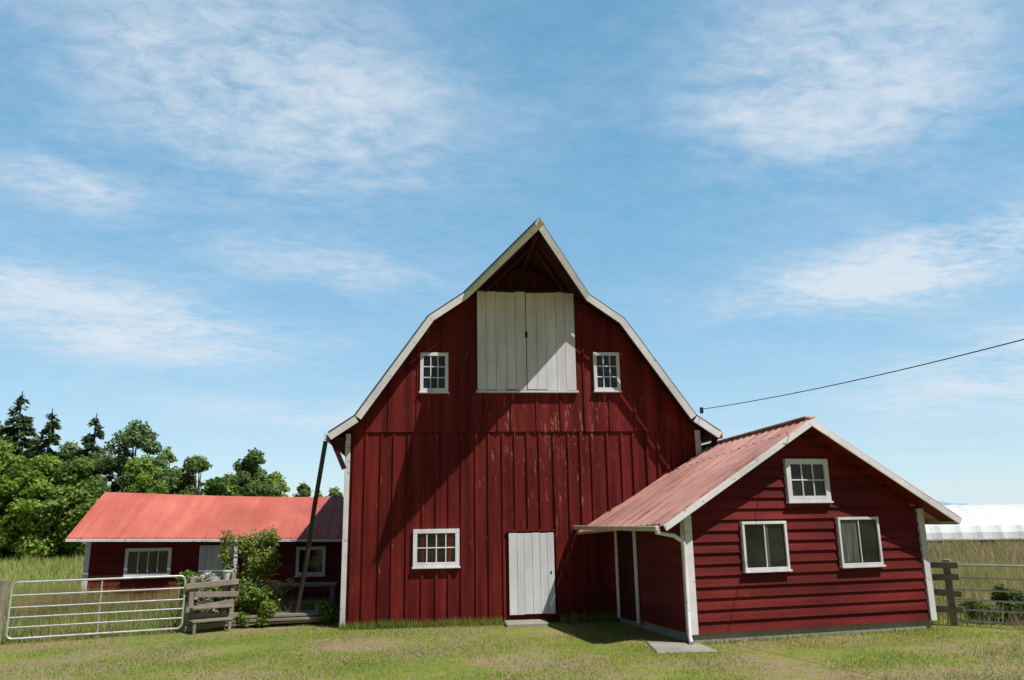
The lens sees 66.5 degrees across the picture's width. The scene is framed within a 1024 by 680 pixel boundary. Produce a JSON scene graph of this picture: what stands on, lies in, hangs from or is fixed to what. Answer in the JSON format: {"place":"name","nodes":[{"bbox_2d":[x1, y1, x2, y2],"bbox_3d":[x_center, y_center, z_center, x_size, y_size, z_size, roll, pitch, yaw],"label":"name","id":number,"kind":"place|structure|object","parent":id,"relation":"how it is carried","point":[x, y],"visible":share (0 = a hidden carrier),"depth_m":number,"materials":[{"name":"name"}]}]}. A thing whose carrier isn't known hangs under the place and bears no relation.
{"place":"outdoors","nodes":[
{"label":"outdoors","id":0,"kind":"place"},
{"bbox_2d":[0,553,83,589],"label":"tall field grass","id":1,"kind":"structure","parent":0,"point":[14,564],"depth_m":37.56,"materials":[{"name":"green plant"}]},
{"bbox_2d":[0,554,1023,679],"bbox_3d":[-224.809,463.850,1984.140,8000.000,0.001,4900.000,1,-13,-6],"label":"ground","id":2,"kind":"structure","parent":0,"point":[778,658],"depth_m":12.60,"materials":[{"name":"green plant"}]},
{"bbox_2d":[0,579,7,643],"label":"wooden gate post","id":3,"kind":"object","parent":2,"relation":"on","point":[3,587],"visible":1,"depth_m":14.69,"materials":[{"name":"grey wood"}]},
{"bbox_2d":[0,421,16,511],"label":"deciduous tree","id":4,"kind":"object","parent":2,"relation":"on","point":[1,436],"visible":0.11,"depth_m":57.11,"materials":[{"name":"green plant"}]},
{"bbox_2d":[0,440,28,559],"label":"deciduous tree","id":5,"kind":"object","parent":2,"relation":"on","point":[10,465],"visible":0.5,"depth_m":52.52,"materials":[{"name":"green plant"}]},
{"bbox_2d":[0,391,38,528],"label":"fir tree","id":6,"kind":"object","parent":2,"relation":"on","point":[23,428],"visible":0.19,"depth_m":58.16,"materials":[{"name":"green plant"}]},
{"bbox_2d":[0,408,72,552],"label":"fir tree","id":7,"kind":"object","parent":2,"relation":"on","point":[53,438],"visible":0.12,"depth_m":56.34,"materials":[{"name":"green plant"}]},
{"bbox_2d":[0,454,83,559],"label":"deciduous tree","id":8,"kind":"object","parent":2,"relation":"on","point":[37,489],"visible":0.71,"depth_m":51.17,"materials":[{"name":"green plant"}]},
{"bbox_2d":[3,526,83,558],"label":"hedge undergrowth","id":9,"kind":"object","parent":2,"relation":"on","point":[48,555],"visible":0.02,"depth_m":52.87,"materials":[{"name":"green plant"}]},
{"bbox_2d":[17,454,110,559],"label":"deciduous tree","id":10,"kind":"object","parent":2,"relation":"on","point":[75,471],"visible":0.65,"depth_m":51.79,"materials":[{"name":"green plant"}]},
{"bbox_2d":[56,440,94,482],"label":"deciduous tree","id":11,"kind":"object","parent":2,"relation":"on","point":[67,447],"visible":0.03,"depth_m":62.74,"materials":[{"name":"green plant"}]},
{"bbox_2d":[49,413,113,553],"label":"fir tree","id":12,"kind":"object","parent":2,"relation":"on","point":[88,442],"visible":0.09,"depth_m":57.34,"materials":[{"name":"green plant"}]},
{"bbox_2d":[5,575,185,639],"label":"metal farm gate","id":13,"kind":"structure","parent":2,"relation":"on","point":[80,634],"depth_m":15.28,"materials":[{"name":"silver metal"}]},
{"bbox_2d":[107,445,136,491],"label":"fir tree","id":14,"kind":"object","parent":2,"relation":"on","point":[114,486],"visible":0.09,"depth_m":60.74,"materials":[{"name":"green plant"}]},
{"bbox_2d":[88,420,182,506],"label":"deciduous tree","id":15,"kind":"object","parent":2,"relation":"on","point":[137,437],"visible":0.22,"depth_m":57.33,"materials":[{"name":"green plant"}]},
{"bbox_2d":[122,454,168,493],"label":"deciduous tree","id":16,"kind":"object","parent":2,"relation":"on","point":[145,470],"visible":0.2,"depth_m":54.56,"materials":[{"name":"green plant"}]},
{"bbox_2d":[1,573,339,643],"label":"tall field grass","id":17,"kind":"structure","parent":2,"relation":"on","point":[61,630],"depth_m":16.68,"materials":[{"name":"green plant"}]},
{"bbox_2d":[156,446,185,493],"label":"deciduous tree","id":18,"kind":"object","parent":2,"relation":"on","point":[168,455],"visible":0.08,"depth_m":60.57,"materials":[{"name":"green plant"}]},
{"bbox_2d":[174,569,223,624],"bbox_3d":[-6.626,5.599,16.866,1.234,1.273,0.971,1,-13,-6],"label":"bramble bush","id":19,"kind":"object","parent":2,"relation":"on","point":[187,574],"visible":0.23,"depth_m":16.82,"materials":[{"name":"green plant"}]},
{"bbox_2d":[174,454,230,495],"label":"deciduous tree","id":20,"kind":"object","parent":2,"relation":"on","point":[196,464],"visible":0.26,"depth_m":58.73,"materials":[{"name":"green plant"}]},
{"bbox_2d":[65,492,343,607],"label":"red outbuilding","id":21,"kind":"structure","parent":2,"relation":"on","point":[122,534],"depth_m":20.26,"materials":[{"name":"paint"}]},
{"bbox_2d":[127,551,167,573],"bbox_3d":[-9.274,5.666,19.907,0.970,0.540,0.040,1,-13,-6],"label":"window glass","id":22,"kind":"structure","parent":21,"relation":"in","point":[143,555],"depth_m":19.88,"materials":[{"name":"black glass"}]},
{"bbox_2d":[123,548,172,577],"bbox_3d":[-9.270,5.676,19.874,1.170,0.735,0.120,1,-13,-6],"label":"window frame","id":23,"kind":"structure","parent":21,"relation":"in","point":[127,550],"depth_m":19.86,"materials":[{"name":"white paint"}]},
{"bbox_2d":[198,545,233,580],"bbox_3d":[-7.596,6.039,19.990,0.864,1.520,0.038,1,-13,-6],"label":"door","id":24,"kind":"structure","parent":21,"relation":"in","point":[208,554],"depth_m":20.05,"materials":[{"name":"white paint"}]},
{"bbox_2d":[294,546,325,576],"bbox_3d":[-5.234,5.765,20.310,0.790,0.755,0.120,1,-13,-6],"label":"window frame","id":25,"kind":"structure","parent":21,"relation":"in","point":[298,574],"depth_m":20.28,"materials":[{"name":"white paint"}]},
{"bbox_2d":[299,550,322,571],"bbox_3d":[-5.238,5.755,20.343,0.590,0.560,0.040,1,-13,-6],"label":"window pane","id":26,"kind":"structure","parent":21,"relation":"in","point":[315,558],"depth_m":20.33,"materials":[{"name":"black glass"}]},
{"bbox_2d":[194,570,221,624],"bbox_3d":[-6.495,5.511,16.481,0.716,1.260,0.566,1,-13,-6],"label":"flowering bush","id":27,"kind":"object","parent":2,"relation":"on","point":[203,579],"visible":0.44,"depth_m":16.52,"materials":[{"name":"white plant"}]},
{"bbox_2d":[185,572,238,634],"bbox_3d":[-6.161,5.469,16.109,1.125,1.240,0.480,9,-16,-36],"label":"wooden fence panel","id":28,"kind":"object","parent":2,"relation":"on","point":[192,620],"visible":0.84,"depth_m":16.08,"materials":[{"name":"grey wood"}]},
{"bbox_2d":[216,579,229,628],"bbox_3d":[-6.068,5.621,16.546,0.400,1.038,0.300,1,-13,-6],"label":"wooden post shelf","id":29,"kind":"object","parent":2,"relation":"on","point":[226,588],"visible":0.33,"depth_m":16.53,"materials":[{"name":"grey wood"}]},
{"bbox_2d":[222,567,233,579],"bbox_3d":[-6.078,4.992,16.691,0.240,0.248,0.240,1,-13,-6],"label":"plastic bucket","id":30,"kind":"object","parent":29,"relation":"on","point":[226,574],"visible":0.98,"depth_m":16.60,"materials":[{"name":"white paint"}]},
{"bbox_2d":[210,472,243,495],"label":"deciduous tree","id":31,"kind":"object","parent":2,"relation":"on","point":[233,489],"visible":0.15,"depth_m":59.77,"materials":[{"name":"green plant"}]},
{"bbox_2d":[195,525,295,613],"bbox_3d":[-5.966,5.264,17.357,2.260,2.234,0.835,1,-13,-6],"label":"shrub","id":32,"kind":"object","parent":2,"relation":"on","point":[266,549],"visible":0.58,"depth_m":17.33,"materials":[{"name":"green plant"}]},
{"bbox_2d":[215,447,283,496],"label":"deciduous tree","id":33,"kind":"object","parent":2,"relation":"on","point":[250,475],"visible":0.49,"depth_m":60.92,"materials":[{"name":"green plant"}]},
{"bbox_2d":[235,581,277,627],"bbox_3d":[-5.471,5.695,16.787,0.934,1.017,0.863,1,-13,-6],"label":"bramble bush","id":34,"kind":"object","parent":2,"relation":"on","point":[251,595],"visible":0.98,"depth_m":16.58,"materials":[{"name":"green plant"}]},
{"bbox_2d":[213,610,322,626],"bbox_3d":[-5.112,6.001,16.854,2.460,0.205,0.754,2,-13,-13],"label":"wood plank pile","id":35,"kind":"object","parent":2,"relation":"on","point":[283,617],"visible":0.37,"depth_m":16.64,"materials":[{"name":"grey wood"}]},
{"bbox_2d":[262,471,290,496],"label":"deciduous tree","id":36,"kind":"object","parent":2,"relation":"on","point":[274,478],"visible":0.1,"depth_m":62.74,"materials":[{"name":"green plant"}]},
{"bbox_2d":[262,582,338,605],"bbox_3d":[-5.055,6.091,18.256,1.900,0.760,0.600,1,-13,-6],"label":"wooden work bench","id":37,"kind":"object","parent":2,"relation":"on","point":[332,585],"visible":0.33,"depth_m":18.11,"materials":[{"name":"grey wood"}]},
{"bbox_2d":[292,482,312,496],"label":"deciduous tree","id":38,"kind":"object","parent":2,"relation":"on","point":[303,489],"visible":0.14,"depth_m":67.05,"materials":[{"name":"green plant"}]},
{"bbox_2d":[293,441,327,624],"bbox_3d":[-4.368,4.206,16.896,0.134,3.930,1.332,9,-16,-37],"label":"leaning pole","id":39,"kind":"object","parent":2,"relation":"on","point":[311,526],"visible":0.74,"depth_m":16.87,"materials":[{"name":"brown wood"}]},
{"bbox_2d":[309,600,339,624],"bbox_3d":[-4.017,5.881,16.780,0.761,0.605,0.545,1,-13,-6],"label":"weed bush","id":40,"kind":"object","parent":2,"relation":"on","point":[329,616],"visible":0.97,"depth_m":16.68,"materials":[{"name":"green plant"}]},
{"bbox_2d":[326,486,342,496],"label":"deciduous tree","id":41,"kind":"object","parent":2,"relation":"on","point":[334,492],"visible":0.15,"depth_m":67.28,"materials":[{"name":"green plant"}]},
{"bbox_2d":[338,610,619,630],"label":"weeds","id":42,"kind":"object","parent":2,"relation":"on","point":[470,621],"visible":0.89,"depth_m":16.22,"materials":[{"name":"green plant"}]},
{"bbox_2d":[324,218,723,627],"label":"red barn","id":43,"kind":"structure","parent":2,"relation":"on","point":[524,408],"depth_m":17.31,"materials":[{"name":"paint"}]},
{"bbox_2d":[419,352,448,393],"bbox_3d":[-1.746,0.740,17.521,0.670,0.925,0.120,1,-13,-6],"label":"upper window frame","id":44,"kind":"structure","parent":43,"relation":"in","point":[430,390],"depth_m":17.48,"materials":[{"name":"white paint"}]},
{"bbox_2d":[423,356,444,387],"bbox_3d":[-1.749,0.729,17.554,0.480,0.740,0.040,1,-13,-6],"label":"upper window glass","id":45,"kind":"structure","parent":43,"relation":"in","point":[441,359],"depth_m":17.54,"materials":[{"name":"black glass"}]},
{"bbox_2d":[412,529,459,568],"bbox_3d":[-1.622,4.466,16.709,1.030,0.815,0.120,1,-13,-6],"label":"lower window frame","id":46,"kind":"structure","parent":43,"relation":"in","point":[428,565],"depth_m":16.68,"materials":[{"name":"white paint"}]},
{"bbox_2d":[417,533,454,562],"bbox_3d":[-1.626,4.456,16.742,0.810,0.600,0.040,1,-13,-6],"label":"lower window glass","id":47,"kind":"structure","parent":43,"relation":"in","point":[431,537],"depth_m":16.72,"materials":[{"name":"black glass"}]},
{"bbox_2d":[476,289,578,392],"bbox_3d":[0.327,0.013,17.904,2.360,2.420,0.100,1,-13,-6],"label":"hay loft door","id":48,"kind":"structure","parent":43,"relation":"in","point":[525,342],"depth_m":17.87,"materials":[{"name":"white paint"}]},
{"bbox_2d":[506,529,555,615],"bbox_3d":[0.426,4.990,16.793,1.070,1.780,0.070,1,-13,-6],"label":"ground door","id":49,"kind":"structure","parent":43,"relation":"in","point":[531,555],"depth_m":16.77,"materials":[{"name":"white paint"}]},
{"bbox_2d":[596,356,616,387],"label":"window panes","id":50,"kind":"structure","parent":43,"relation":"in","point":[599,358],"depth_m":17.98,"materials":[{"name":"black glass"}]},
{"bbox_2d":[593,352,621,392],"bbox_3d":[2.180,0.744,17.964,0.650,0.935,0.120,1,-13,-6],"label":"window frame","id":51,"kind":"structure","parent":43,"relation":"in","point":[597,389],"depth_m":17.94,"materials":[{"name":"white paint"}]},
{"bbox_2d":[505,619,549,626],"bbox_3d":[0.299,5.928,16.271,0.900,0.120,0.610,1,-13,-6],"label":"concrete doorstep","id":52,"kind":"object","parent":2,"relation":"on","point":[525,623],"visible":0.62,"depth_m":16.03,"materials":[{"name":"grey concrete"}]},
{"bbox_2d":[646,641,716,653],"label":"concrete slab","id":53,"kind":"structure","parent":2,"relation":"on","point":[664,647],"depth_m":12.93,"materials":[{"name":"grey concrete"}]},
{"bbox_2d":[573,416,961,644],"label":"red shed","id":54,"kind":"structure","parent":2,"relation":"on","point":[803,525],"depth_m":14.61,"materials":[{"name":"paint"}]},
{"bbox_2d":[744,524,786,567],"bbox_3d":[4.603,3.747,14.229,0.830,0.760,0.043,3,-14,-16],"label":"front window glass","id":55,"kind":"structure","parent":54,"relation":"in","point":[774,533],"depth_m":14.21,"materials":[{"name":"glass"}]},
{"bbox_2d":[739,521,792,572],"bbox_3d":[4.611,3.758,14.198,0.970,0.895,0.120,3,-14,-16],"label":"front window frame","id":56,"kind":"structure","parent":54,"relation":"in","point":[742,532],"depth_m":14.14,"materials":[{"name":"white paint"}]},
{"bbox_2d":[790,464,824,495],"bbox_3d":[5.575,2.651,14.771,0.730,0.590,0.040,3,-14,-16],"label":"gable window glass","id":57,"kind":"structure","parent":54,"relation":"in","point":[795,468],"depth_m":14.76,"materials":[{"name":"grey glass"}]},
{"bbox_2d":[783,459,833,503],"bbox_3d":[5.584,2.661,14.739,0.970,0.825,0.120,3,-14,-16],"label":"gable window frame","id":58,"kind":"structure","parent":54,"relation":"in","point":[790,498],"depth_m":14.70,"materials":[{"name":"white paint"}]},
{"bbox_2d":[840,519,879,562],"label":"window panes","id":59,"kind":"structure","parent":54,"relation":"in","point":[849,530],"depth_m":14.77,"materials":[{"name":"glass"}]},
{"bbox_2d":[835,517,885,567],"bbox_3d":[6.578,3.819,14.755,0.960,0.925,0.120,3,-14,-16],"label":"window frame","id":60,"kind":"structure","parent":54,"relation":"in","point":[837,520],"depth_m":14.70,"materials":[{"name":"white paint"}]},
{"bbox_2d":[703,623,951,644],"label":"weeds","id":61,"kind":"object","parent":2,"relation":"on","point":[740,640],"visible":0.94,"depth_m":14.05,"materials":[{"name":"green plant"}]},
{"bbox_2d":[930,559,964,625],"bbox_3d":[8.409,5.037,15.450,0.925,1.340,0.188,-11,-16,37],"label":"wooden fence panel","id":62,"kind":"object","parent":2,"relation":"on","point":[949,577],"visible":0.48,"depth_m":15.27,"materials":[{"name":"grey wood"}]},
{"bbox_2d":[954,564,1023,624],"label":"metal farm gate","id":63,"kind":"structure","parent":62,"relation":"attached to","point":[992,622],"depth_m":14.90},
{"bbox_2d":[925,504,1023,544],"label":"hoop greenhouse","id":64,"kind":"object","parent":2,"relation":"on","point":[991,522],"visible":0.56,"depth_m":48.76,"materials":[{"name":"plastic"}]},
{"bbox_2d":[958,584,1023,621],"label":"weed bush","id":65,"kind":"object","parent":2,"relation":"on","point":[1003,596],"visible":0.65,"depth_m":15.47,"materials":[{"name":"green plant"}]},
{"bbox_3d":[12.244,-2.018,-3.618,0.240,6.790,0.240,1,-13,-6],"label":"utility pole","id":66,"kind":"object","parent":2,"relation":"on","visible":0},
{"bbox_2d":[700,339,1023,413],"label":"power line","id":67,"kind":"object","parent":66,"relation":"attached to","point":[701,410],"visible":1,"depth_m":12.95,"materials":[{"name":"black"}]},
{"bbox_2d":[0,0,1023,504],"label":"sky","id":68,"kind":"structure","parent":0,"point":[223,223],"materials":[{"name":"blue"}]},
{"bbox_2d":[937,501,968,505],"bbox_3d":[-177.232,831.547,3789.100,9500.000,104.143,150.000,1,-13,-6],"label":"distant hills","id":69,"kind":"structure","parent":0,"point":[943,503],"depth_m":4128.89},
{"bbox_2d":[927,537,1023,566],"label":"tall field grass","id":70,"kind":"structure","parent":0,"point":[956,550],"depth_m":36.31,"materials":[{"name":"green plant"}]},
{"bbox_2d":[929,552,1023,629],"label":"tall field grass","id":71,"kind":"structure","parent":0,"point":[991,572],"depth_m":21.86,"materials":[{"name":"green plant"}]}
]}

